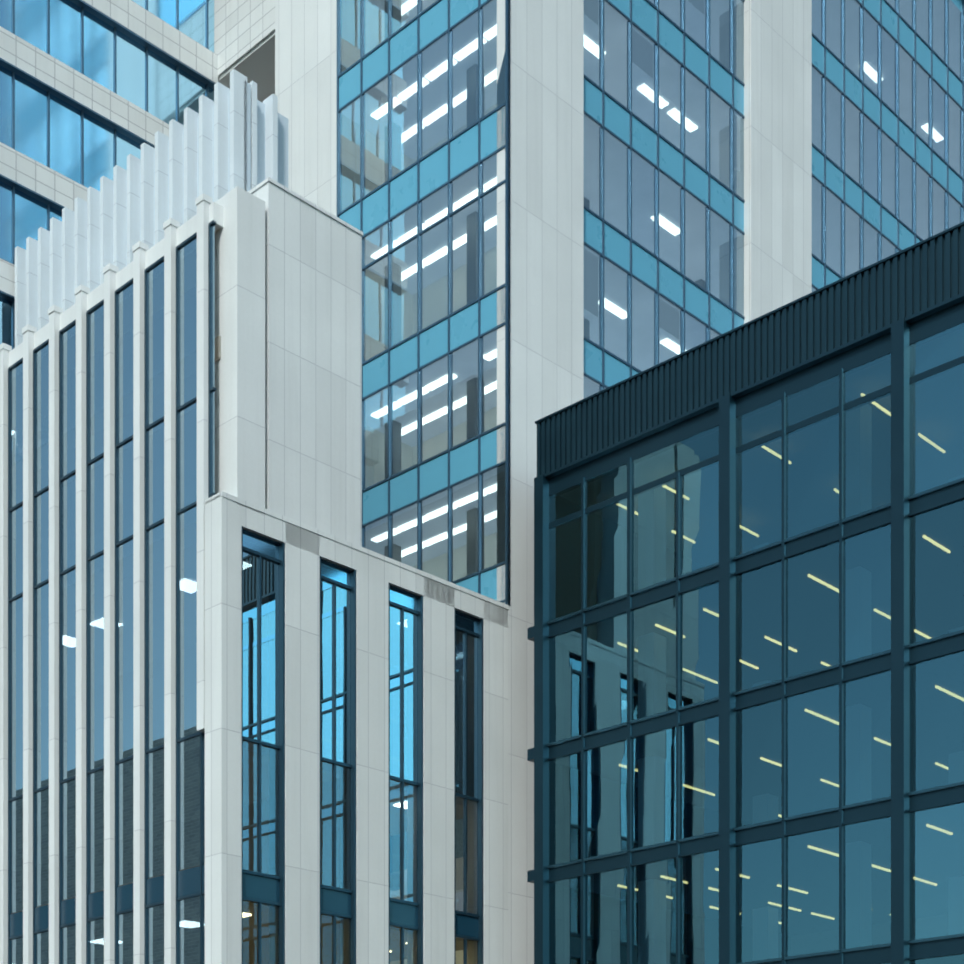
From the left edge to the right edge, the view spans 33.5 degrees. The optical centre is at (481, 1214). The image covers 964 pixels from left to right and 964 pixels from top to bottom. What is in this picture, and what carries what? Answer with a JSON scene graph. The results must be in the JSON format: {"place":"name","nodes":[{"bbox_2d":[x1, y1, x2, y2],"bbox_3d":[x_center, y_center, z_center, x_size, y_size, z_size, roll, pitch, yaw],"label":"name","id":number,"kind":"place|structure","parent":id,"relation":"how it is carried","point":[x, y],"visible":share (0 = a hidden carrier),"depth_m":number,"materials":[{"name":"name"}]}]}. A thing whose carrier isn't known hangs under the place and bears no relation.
{"place":"outdoors","nodes":[
{"label":"outdoors","id":0,"kind":"place"},
{"label":"ground","id":1,"kind":"structure","parent":0,"visible":0},
{"bbox_2d":[0,69,507,963],"bbox_3d":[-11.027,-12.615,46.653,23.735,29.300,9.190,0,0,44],"label":"white block","id":2,"kind":"structure","parent":1,"relation":"on","point":[252,701],"depth_m":37.96,"materials":[{"name":"stone"}]},
{"bbox_2d":[275,0,963,963],"bbox_3d":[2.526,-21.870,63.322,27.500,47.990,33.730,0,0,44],"label":"tower","id":3,"kind":"structure","parent":1,"relation":"on","point":[547,206],"depth_m":45.77,"materials":[{"name":"glass"}]},
{"bbox_2d":[0,0,274,348],"bbox_3d":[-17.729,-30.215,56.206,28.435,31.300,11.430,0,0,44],"label":"building","id":4,"kind":"structure","parent":3,"relation":"attached to","point":[92,92],"depth_m":47.32,"materials":[{"name":"blue glass"}]},
{"bbox_2d":[527,222,963,963],"bbox_3d":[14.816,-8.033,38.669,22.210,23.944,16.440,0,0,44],"label":"dark block","id":5,"kind":"structure","parent":1,"relation":"on","point":[745,632],"depth_m":35.76,"materials":[{"name":"blue glass"}]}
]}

